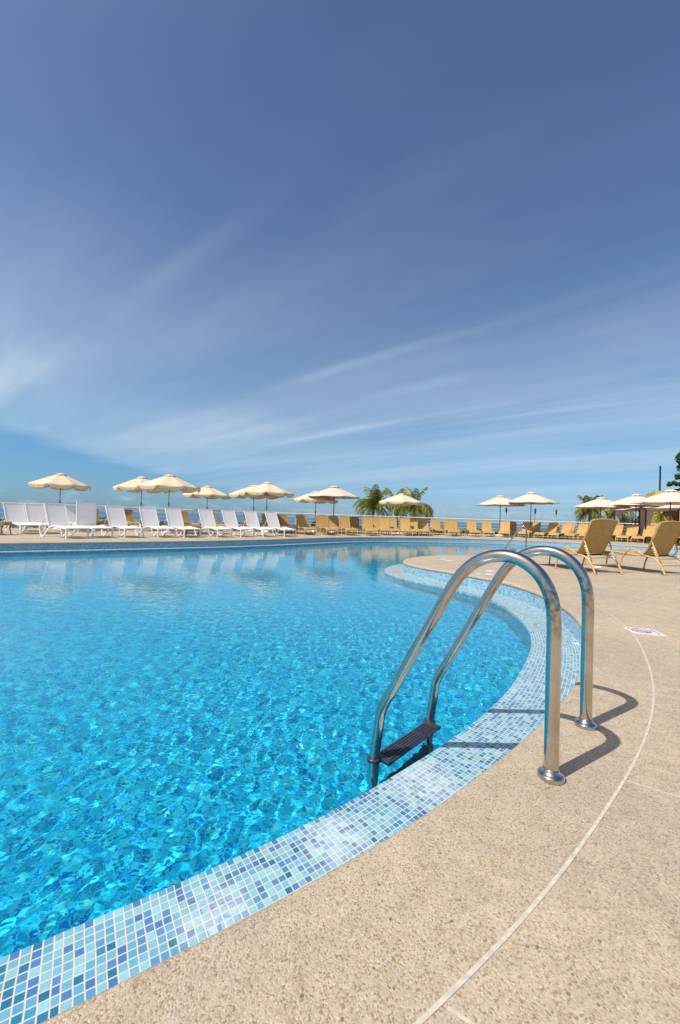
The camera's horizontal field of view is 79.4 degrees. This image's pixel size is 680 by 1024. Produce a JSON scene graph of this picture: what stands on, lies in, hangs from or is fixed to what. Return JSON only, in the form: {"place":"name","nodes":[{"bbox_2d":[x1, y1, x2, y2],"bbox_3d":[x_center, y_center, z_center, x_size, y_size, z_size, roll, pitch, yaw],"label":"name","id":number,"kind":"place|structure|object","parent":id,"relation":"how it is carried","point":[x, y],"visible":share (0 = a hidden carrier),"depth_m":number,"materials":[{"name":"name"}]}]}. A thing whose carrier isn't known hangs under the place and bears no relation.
{"place":"outdoors","nodes":[
{"label":"outdoors","id":0,"kind":"place"},
{"bbox_2d":[0,542,677,957],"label":"pool water","id":1,"kind":"structure","parent":0,"point":[168,718],"depth_m":2.45,"materials":[{"name":"blue liquid"}]},
{"bbox_2d":[0,528,679,1023],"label":"pool deck","id":2,"kind":"structure","parent":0,"point":[416,924],"depth_m":0.93,"materials":[{"name":"beige concrete"}]},
{"bbox_2d":[0,521,11,534],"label":"side table","id":3,"kind":"object","parent":2,"relation":"on","point":[5,523],"visible":0.96,"depth_m":13.11,"materials":[{"name":"brown wood"}]},
{"bbox_2d":[2,502,41,533],"bbox_3d":[-11.232,0.214,14.407,1.746,1.074,0.652,1,-1,31],"label":"sling lounger","id":4,"kind":"object","parent":2,"relation":"on","point":[15,513],"visible":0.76,"depth_m":14.58,"materials":[{"name":"white fabric"}]},
{"bbox_2d":[3,504,43,529],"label":"sling lounger","id":5,"kind":"object","parent":2,"relation":"on","point":[22,526],"visible":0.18,"depth_m":16.20,"materials":[{"name":"white plastic"}]},
{"bbox_2d":[22,503,62,533],"bbox_3d":[-10.862,0.234,14.918,1.746,1.074,0.652,1,-1,32],"label":"sling lounger","id":6,"kind":"object","parent":2,"relation":"on","point":[35,513],"visible":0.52,"depth_m":15.12,"materials":[{"name":"white plastic"}]},
{"bbox_2d":[27,473,90,529],"bbox_3d":[-12.250,-0.472,17.904,2.294,2.476,2.294,2,-1,10],"label":"cream umbrella","id":7,"kind":"object","parent":2,"relation":"on","point":[60,481],"visible":0.94,"depth_m":17.44,"materials":[{"name":"fabric"}]},
{"bbox_2d":[39,503,88,538],"bbox_3d":[-8.664,0.267,12.858,1.746,1.074,0.652,1,-1,31],"label":"sling lounger","id":8,"kind":"object","parent":2,"relation":"on","point":[57,515],"visible":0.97,"depth_m":13.02,"materials":[{"name":"white plastic"}]},
{"bbox_2d":[57,505,78,531],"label":"sling lounger","id":9,"kind":"object","parent":2,"relation":"on","point":[71,510],"visible":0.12,"depth_m":17.12,"materials":[{"name":"white plastic"}]},
{"bbox_2d":[68,502,113,537],"bbox_3d":[-8.266,0.248,13.573,1.746,1.159,0.652,1,-1,34],"label":"sling lounger","id":10,"kind":"object","parent":2,"relation":"on","point":[86,514],"visible":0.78,"depth_m":13.69,"materials":[{"name":"white plastic"}]},
{"bbox_2d":[96,509,108,524],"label":"wicker lounger","id":11,"kind":"object","parent":2,"relation":"on","point":[98,522],"visible":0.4,"depth_m":18.99,"materials":[{"name":"wicker"}]},
{"bbox_2d":[101,505,143,537],"bbox_3d":[-7.521,0.322,14.158,1.746,1.074,0.652,1,-1,37],"label":"sling lounger","id":12,"kind":"object","parent":2,"relation":"on","point":[116,516],"visible":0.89,"depth_m":14.36,"materials":[{"name":"white plastic"}]},
{"bbox_2d":[124,509,141,526],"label":"wicker lounger","id":13,"kind":"object","parent":2,"relation":"on","point":[129,515],"visible":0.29,"depth_m":21.25,"materials":[{"name":"yellow wicker"}]},
{"bbox_2d":[112,476,167,529],"bbox_3d":[-9.522,-0.418,19.605,2.320,2.586,2.320,3,-1,-42],"label":"cream umbrella","id":14,"kind":"object","parent":2,"relation":"on","point":[130,486],"visible":0.68,"depth_m":19.17,"materials":[{"name":"beige fabric"}]},
{"bbox_2d":[135,507,175,537],"bbox_3d":[-6.700,0.357,14.854,1.746,1.074,0.652,1,-1,39],"label":"sling lounger","id":15,"kind":"object","parent":2,"relation":"on","point":[149,517],"visible":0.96,"depth_m":15.07,"materials":[{"name":"white plastic"}]},
{"bbox_2d":[137,474,200,532],"bbox_3d":[-7.361,-0.360,17.604,2.478,2.536,2.478,1,-1,18],"label":"cream umbrella","id":16,"kind":"object","parent":2,"relation":"on","point":[169,483],"visible":0.99,"depth_m":17.06,"materials":[{"name":"beige fabric"}]},
{"bbox_2d":[161,508,200,537],"bbox_3d":[-5.962,0.387,15.323,1.746,1.074,0.652,1,-1,40],"label":"sling lounger","id":17,"kind":"object","parent":2,"relation":"on","point":[174,519],"visible":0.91,"depth_m":15.55,"materials":[{"name":"white plastic"}]},
{"bbox_2d":[181,511,198,524],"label":"wicker lounger","id":18,"kind":"object","parent":2,"relation":"on","point":[185,517],"visible":0.45,"depth_m":22.11,"materials":[{"name":"wicker"}]},
{"bbox_2d":[185,525,199,535],"bbox_3d":[-5.720,0.723,15.907,0.518,0.423,0.518,2,-1,-17],"label":"side table","id":19,"kind":"object","parent":2,"relation":"on","point":[196,526],"visible":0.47,"depth_m":15.71,"materials":[{"name":"wood"}]},
{"bbox_2d":[182,486,231,528],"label":"cream umbrella","id":20,"kind":"object","parent":2,"relation":"on","point":[208,492],"visible":0.83,"depth_m":23.14,"materials":[{"name":"beige fabric"}]},
{"bbox_2d":[194,509,232,537],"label":"sling lounger","id":21,"kind":"object","parent":2,"relation":"on","point":[207,519],"visible":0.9,"depth_m":16.37,"materials":[{"name":"white plastic"}]},
{"bbox_2d":[203,512,227,531],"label":"wicker lounger","id":22,"kind":"object","parent":2,"relation":"on","point":[214,514],"visible":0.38,"depth_m":21.86,"materials":[{"name":"yellow wicker"}]},
{"bbox_2d":[218,510,254,536],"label":"sling lounger","id":23,"kind":"object","parent":2,"relation":"on","point":[230,519],"visible":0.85,"depth_m":17.12,"materials":[{"name":"white plastic"}]},
{"bbox_2d":[228,485,277,530],"bbox_3d":[-4.819,-0.219,22.804,2.636,2.572,2.636,2,-1,-3],"label":"cream umbrella","id":24,"kind":"object","parent":2,"relation":"on","point":[235,494],"visible":0.56,"depth_m":22.24,"materials":[{"name":"beige fabric"}]},
{"bbox_2d":[240,511,275,536],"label":"sling lounger","id":25,"kind":"object","parent":2,"relation":"on","point":[251,520],"visible":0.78,"depth_m":17.75,"materials":[{"name":"white plastic"}]},
{"bbox_2d":[239,482,294,532],"bbox_3d":[-3.799,-0.242,21.205,2.636,2.629,2.636,2,-1,-30],"label":"cream umbrella","id":26,"kind":"object","parent":2,"relation":"on","point":[269,488],"visible":0.94,"depth_m":20.49,"materials":[{"name":"beige fabric"}]},
{"bbox_2d":[260,514,281,532],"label":"wicker lounger","id":27,"kind":"object","parent":2,"relation":"on","point":[263,518],"visible":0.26,"depth_m":22.31,"materials":[{"name":"yellow wicker"}]},
{"bbox_2d":[261,511,296,536],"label":"sling lounger","id":28,"kind":"object","parent":2,"relation":"on","point":[272,521],"visible":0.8,"depth_m":18.34,"materials":[{"name":"white fabric"}]},
{"bbox_2d":[277,514,287,531],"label":"wicker lounger","id":29,"kind":"object","parent":2,"relation":"on","point":[278,515],"visible":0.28,"depth_m":23.54,"materials":[{"name":"brown wicker"}]},
{"bbox_2d":[276,514,296,531],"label":"wicker lounger","id":30,"kind":"object","parent":2,"relation":"on","point":[284,519],"visible":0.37,"depth_m":24.48,"materials":[{"name":"yellow wicker"}]},
{"bbox_2d":[281,526,295,534],"bbox_3d":[-2.394,0.872,19.062,0.518,0.423,0.518,2,-1,-29],"label":"side table","id":31,"kind":"object","parent":2,"relation":"on","point":[293,527],"visible":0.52,"depth_m":18.91,"materials":[{"name":"white plastic"}]},
{"bbox_2d":[294,515,316,534],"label":"wicker lounger","id":32,"kind":"object","parent":2,"relation":"on","point":[301,522],"visible":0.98,"depth_m":21.03,"materials":[{"name":"beige wicker"}]},
{"bbox_2d":[292,491,337,531],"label":"cream umbrella","id":33,"kind":"object","parent":2,"relation":"on","point":[307,498],"visible":0.81,"depth_m":24.10,"materials":[{"name":"beige fabric"}]},
{"bbox_2d":[314,516,334,533],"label":"wicker lounger","id":34,"kind":"object","parent":2,"relation":"on","point":[321,529],"visible":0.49,"depth_m":23.18,"materials":[{"name":"yellow wicker"}]},
{"bbox_2d":[315,515,337,534],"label":"wicker lounger","id":35,"kind":"object","parent":2,"relation":"on","point":[322,520],"visible":0.95,"depth_m":21.53,"materials":[{"name":"yellow wicker"}]},
{"bbox_2d":[0,502,657,533],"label":"railing","id":36,"kind":"object","parent":2,"relation":"on","point":[354,515],"visible":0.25,"depth_m":28.05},
{"bbox_2d":[310,485,359,532],"bbox_3d":[-0.365,-0.182,24.306,3.058,2.812,3.058,1,-1,45],"label":"blush umbrella","id":37,"kind":"object","parent":2,"relation":"on","point":[334,492],"visible":0.96,"depth_m":23.69,"materials":[{"name":"fabric"}]},
{"bbox_2d":[327,516,345,533],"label":"wicker lounger","id":38,"kind":"object","parent":2,"relation":"on","point":[333,521],"visible":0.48,"depth_m":23.76,"materials":[{"name":"beige wicker"}]},
{"bbox_2d":[4,530,679,1023],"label":"deck joint lines","id":39,"kind":"object","parent":2,"relation":"on","point":[450,992],"visible":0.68,"depth_m":0.95,"materials":[{"name":"white paint"}]},
{"bbox_2d":[338,516,357,535],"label":"wicker lounger","id":40,"kind":"object","parent":2,"relation":"on","point":[344,522],"visible":0.99,"depth_m":22.03,"materials":[{"name":"beige wicker"}]},
{"bbox_2d":[348,517,361,532],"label":"wicker lounger","id":41,"kind":"object","parent":2,"relation":"on","point":[354,522],"visible":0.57,"depth_m":24.90,"materials":[{"name":"beige wicker"}]},
{"bbox_2d":[361,517,377,535],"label":"wicker lounger","id":42,"kind":"object","parent":2,"relation":"on","point":[367,524],"visible":0.99,"depth_m":22.56,"materials":[{"name":"beige wicker"}]},
{"bbox_2d":[369,517,381,533],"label":"wicker lounger","id":43,"kind":"object","parent":2,"relation":"on","point":[376,522],"visible":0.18,"depth_m":25.12,"materials":[{"name":"beige wicker"}]},
{"bbox_2d":[378,517,391,535],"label":"wicker lounger","id":44,"kind":"object","parent":2,"relation":"on","point":[383,523],"visible":0.95,"depth_m":23.90,"materials":[{"name":"beige wicker"}]},
{"bbox_2d":[386,518,399,534],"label":"wicker lounger","id":45,"kind":"object","parent":2,"relation":"on","point":[393,524],"visible":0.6,"depth_m":24.40,"materials":[{"name":"beige wicker"}]},
{"bbox_2d":[379,493,423,533],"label":"cream umbrella","id":46,"kind":"object","parent":2,"relation":"on","point":[401,499],"visible":0.95,"depth_m":24.73,"materials":[{"name":"beige fabric"}]},
{"bbox_2d":[399,518,412,535],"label":"wicker lounger","id":47,"kind":"object","parent":2,"relation":"on","point":[404,524],"visible":0.92,"depth_m":24.00,"materials":[{"name":"beige wicker"}]},
{"bbox_2d":[409,518,418,535],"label":"wicker lounger","id":48,"kind":"object","parent":2,"relation":"on","point":[414,524],"visible":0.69,"depth_m":24.39,"materials":[{"name":"beige wicker"}]},
{"bbox_2d":[418,519,429,535],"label":"wicker lounger","id":49,"kind":"object","parent":2,"relation":"on","point":[423,525],"visible":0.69,"depth_m":24.75,"materials":[{"name":"yellow wicker"}]},
{"bbox_2d":[430,519,444,534],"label":"wicker lounger","id":50,"kind":"object","parent":2,"relation":"on","point":[435,524],"visible":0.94,"depth_m":27.59,"materials":[{"name":"beige wicker"}]},
{"bbox_2d":[443,519,459,535],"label":"wicker lounger","id":51,"kind":"object","parent":2,"relation":"on","point":[448,525],"visible":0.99,"depth_m":25.39,"materials":[{"name":"yellow wicker"}]},
{"bbox_2d":[447,520,461,535],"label":"wicker lounger","id":52,"kind":"object","parent":2,"relation":"on","point":[455,524],"visible":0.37,"depth_m":27.38,"materials":[{"name":"yellow wicker"}]},
{"bbox_2d":[457,529,467,535],"bbox_3d":[7.653,1.279,25.674,0.518,0.423,0.518,2,-1,-11],"label":"side table","id":53,"kind":"object","parent":2,"relation":"on","point":[460,530],"visible":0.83,"depth_m":25.45,"materials":[{"name":"yellow wicker"}]},
{"bbox_2d":[466,520,480,536],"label":"wicker lounger","id":54,"kind":"object","parent":2,"relation":"on","point":[471,526],"visible":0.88,"depth_m":26.07,"materials":[{"name":"yellow wicker"}]},
{"bbox_2d":[367,546,596,785],"bbox_3d":[0.604,0.970,1.806,0.819,1.654,0.579,1,-1,43],"label":"pool ladder","id":55,"kind":"object","parent":2,"relation":"on","point":[549,772],"visible":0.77,"depth_m":1.72,"materials":[{"name":"metal"}]},
{"bbox_2d":[481,521,494,536],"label":"wicker lounger","id":56,"kind":"object","parent":2,"relation":"on","point":[487,527],"visible":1,"depth_m":26.33,"materials":[{"name":"yellow wicker"}]},
{"bbox_2d":[476,495,525,535],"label":"blush umbrella","id":57,"kind":"object","parent":2,"relation":"on","point":[500,500],"visible":0.96,"depth_m":27.11,"materials":[{"name":"beige fabric"}]},
{"bbox_2d":[498,521,510,537],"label":"wicker lounger","id":58,"kind":"object","parent":2,"relation":"on","point":[504,527],"visible":1,"depth_m":26.09,"materials":[{"name":"yellow wicker"}]},
{"bbox_2d":[510,522,516,535],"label":"wicker lounger","id":59,"kind":"object","parent":2,"relation":"on","point":[513,527],"visible":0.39,"depth_m":28.44,"materials":[{"name":"yellow wicker"}]},
{"bbox_2d":[504,525,526,549],"bbox_3d":[4.604,1.156,11.069,0.912,1.616,0.097,1,-1,44],"label":"pool handrail","id":60,"kind":"object","parent":2,"relation":"on","point":[515,534],"visible":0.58,"depth_m":10.90,"materials":[{"name":"metal"}]},
{"bbox_2d":[518,522,532,537],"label":"wicker lounger","id":61,"kind":"object","parent":2,"relation":"on","point":[527,526],"visible":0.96,"depth_m":26.30,"materials":[{"name":"yellow wicker"}]},
{"bbox_2d":[508,492,559,537],"bbox_3d":[12.262,0.159,26.307,3.058,2.952,3.058,2,-1,7],"label":"blush umbrella","id":62,"kind":"object","parent":2,"relation":"on","point":[531,498],"visible":0.92,"depth_m":25.80,"materials":[{"name":"beige fabric"}]},
{"bbox_2d":[532,522,540,532],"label":"wicker lounger","id":63,"kind":"object","parent":2,"relation":"on","point":[536,527],"visible":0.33,"depth_m":28.16,"materials":[{"name":"yellow wicker"}]},
{"bbox_2d":[533,523,558,538],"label":"wicker lounger","id":64,"kind":"object","parent":2,"relation":"on","point":[552,527],"visible":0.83,"depth_m":25.43,"materials":[{"name":"yellow wicker"}]},
{"bbox_2d":[548,523,573,538],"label":"wicker lounger","id":65,"kind":"object","parent":2,"relation":"on","point":[566,527],"visible":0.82,"depth_m":25.08,"materials":[{"name":"yellow wicker"}]},
{"bbox_2d":[556,523,575,537],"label":"wicker lounger","id":66,"kind":"object","parent":2,"relation":"on","point":[573,527],"visible":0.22,"depth_m":27.15,"materials":[{"name":"yellow wicker"}]},
{"bbox_2d":[563,523,588,539],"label":"wicker lounger","id":67,"kind":"object","parent":2,"relation":"on","point":[582,528],"visible":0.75,"depth_m":24.86,"materials":[{"name":"yellow wicker"}]},
{"bbox_2d":[549,518,622,574],"bbox_3d":[4.511,0.620,8.019,0.672,0.999,1.723,2,-1,-16],"label":"wicker lounger","id":68,"kind":"object","parent":2,"relation":"on","point":[597,537],"visible":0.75,"depth_m":7.42,"materials":[{"name":"beige wicker"}]},
{"bbox_2d":[572,497,630,518],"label":"blush umbrella","id":69,"kind":"object","parent":2,"relation":"on","point":[600,503],"visible":0.93,"depth_m":25.21,"materials":[{"name":"beige fabric"}]},
{"bbox_2d":[612,524,624,540],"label":"wicker lounger","id":70,"kind":"object","parent":2,"relation":"on","point":[618,530],"visible":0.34,"depth_m":24.22,"materials":[{"name":"beige wicker"}]},
{"bbox_2d":[615,525,639,541],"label":"wicker lounger","id":71,"kind":"object","parent":2,"relation":"on","point":[632,530],"visible":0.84,"depth_m":23.88,"materials":[{"name":"beige wicker"}]},
{"bbox_2d":[584,521,679,575],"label":"wicker lounger","id":72,"kind":"object","parent":2,"relation":"on","point":[664,538],"visible":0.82,"depth_m":7.62,"materials":[{"name":"beige wicker"}]},
{"bbox_2d":[612,494,662,541],"bbox_3d":[17.625,0.331,24.406,3.058,2.869,3.058,1,-1,43],"label":"blush umbrella","id":73,"kind":"object","parent":2,"relation":"on","point":[627,501],"visible":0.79,"depth_m":24.20,"materials":[{"name":"beige fabric"}]},
{"bbox_2d":[613,507,673,540],"bbox_3d":[19.230,0.653,26.002,2.420,2.373,2.420,2,-1,-2],"label":"cabana","id":74,"kind":"object","parent":2,"relation":"on","point":[618,514],"visible":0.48,"depth_m":24.97,"materials":[{"name":"fabric"}]},
{"bbox_2d":[631,525,656,542],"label":"wicker lounger","id":75,"kind":"object","parent":2,"relation":"on","point":[649,531],"visible":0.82,"depth_m":23.21,"materials":[{"name":"beige wicker"}]},
{"bbox_2d":[624,627,665,635],"bbox_3d":[2.484,0.974,3.344,0.217,0.008,0.194,2,-1,12],"label":"no diving sign","id":76,"kind":"object","parent":2,"relation":"on","point":[644,631],"visible":1,"depth_m":3.33,"materials":[{"name":"white ceramic"}]},
{"bbox_2d":[630,489,679,545],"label":"blush umbrella","id":77,"kind":"object","parent":2,"relation":"on","point":[670,497],"visible":0.93,"depth_m":20.21,"materials":[{"name":"beige fabric"}]},
{"bbox_2d":[642,505,679,542],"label":"cabana","id":78,"kind":"object","parent":2,"relation":"on","point":[675,513],"visible":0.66,"depth_m":23.55,"materials":[{"name":"fabric"}]},
{"bbox_2d":[0,508,679,541],"bbox_3d":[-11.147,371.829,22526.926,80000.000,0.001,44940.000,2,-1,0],"label":"sea","id":79,"kind":"structure","parent":0,"point":[291,520],"depth_m":1548.93,"materials":[{"name":"liquid"}]},
{"bbox_2d":[0,0,679,525],"label":"sky","id":80,"kind":"structure","parent":0,"point":[299,247],"materials":[{"name":"blue"}]},
{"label":"garden ground","id":81,"kind":"structure","parent":0,"visible":0},
{"bbox_2d":[0,517,679,540],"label":"ground cover","id":82,"kind":"object","parent":81,"relation":"on","point":[17,526],"visible":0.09,"depth_m":29.80,"materials":[{"name":"green plant"}]},
{"bbox_2d":[353,484,394,531],"bbox_3d":[2.712,-0.031,33.987,3.480,4.607,3.096,2,-1,-31],"label":"palm tree","id":83,"kind":"object","parent":81,"relation":"on","point":[371,502],"visible":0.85,"depth_m":33.61,"materials":[{"name":"green plant"}]},
{"bbox_2d":[381,488,406,526],"bbox_3d":[4.867,0.152,35.932,2.872,4.632,2.700,2,-1,-22],"label":"palm tree","id":84,"kind":"object","parent":81,"relation":"on","point":[389,512],"visible":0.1,"depth_m":35.88,"materials":[{"name":"green plant"}]},
{"bbox_2d":[390,487,434,532],"bbox_3d":[5.859,0.089,33.075,3.629,4.524,3.759,2,-1,0],"label":"palm tree","id":85,"kind":"object","parent":81,"relation":"on","point":[425,510],"visible":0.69,"depth_m":32.46,"materials":[{"name":"green plant"}]},
{"bbox_2d":[573,495,610,526],"bbox_3d":[18.874,0.684,30.970,2.514,4.052,2.195,2,-1,0],"label":"palm tree","id":86,"kind":"object","parent":81,"relation":"on","point":[594,513],"visible":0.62,"depth_m":30.85,"materials":[{"name":"green plant"}]},
{"bbox_2d":[603,499,634,538],"bbox_3d":[21.750,0.780,32.028,2.337,4.066,2.142,2,-1,0],"label":"palm tree","id":87,"kind":"object","parent":81,"relation":"on","point":[623,516],"visible":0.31,"depth_m":31.73,"materials":[{"name":"green plant"}]},
{"bbox_2d":[620,515,638,533],"bbox_3d":[26.190,1.536,36.055,2.996,2.677,2.197,2,-1,0],"label":"scrub bush","id":88,"kind":"object","parent":81,"relation":"on","point":[631,520],"visible":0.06,"depth_m":36.05,"materials":[{"name":"green plant"}]},
{"bbox_2d":[653,512,667,523],"bbox_3d":[23.209,1.081,29.453,1.349,3.267,1.282,2,-1,-25],"label":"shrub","id":89,"kind":"object","parent":81,"relation":"on","point":[661,516],"visible":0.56,"depth_m":29.46,"materials":[{"name":"green plant"}]},
{"bbox_2d":[645,491,679,528],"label":"yellow building","id":90,"kind":"structure","parent":81,"relation":"on","point":[649,495],"depth_m":32.17,"materials":[{"name":"paint"}]},
{"bbox_2d":[659,466,660,490],"bbox_3d":[26.950,-0.849,34.531,0.300,6.107,0.300,2,-1,0],"label":"lamp post","id":91,"kind":"object","parent":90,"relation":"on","point":[659,478],"visible":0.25,"depth_m":34.52,"materials":[{"name":"grey metal"}]},
{"bbox_2d":[666,452,679,490],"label":"broadleaf tree","id":92,"kind":"object","parent":81,"relation":"on","point":[676,477],"visible":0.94,"depth_m":41.42,"materials":[{"name":"green plant"}]},
{"label":"pool floor","id":93,"kind":"structure","parent":0,"visible":0},
{"bbox_2d":[0,541,677,1023],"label":"pool shelf","id":94,"kind":"object","parent":93,"relation":"on","point":[46,979],"visible":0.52,"depth_m":1.24,"materials":[{"name":"tile"}]},
{"bbox_2d":[0,538,679,644],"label":"pool wall","id":95,"kind":"structure","parent":94,"relation":"on","point":[569,622],"depth_m":11.29,"materials":[{"name":"tile"}]},
{"bbox_2d":[0,537,674,1023],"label":"pool coping","id":96,"kind":"object","parent":95,"relation":"on","point":[168,963],"visible":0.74,"depth_m":1.03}
]}

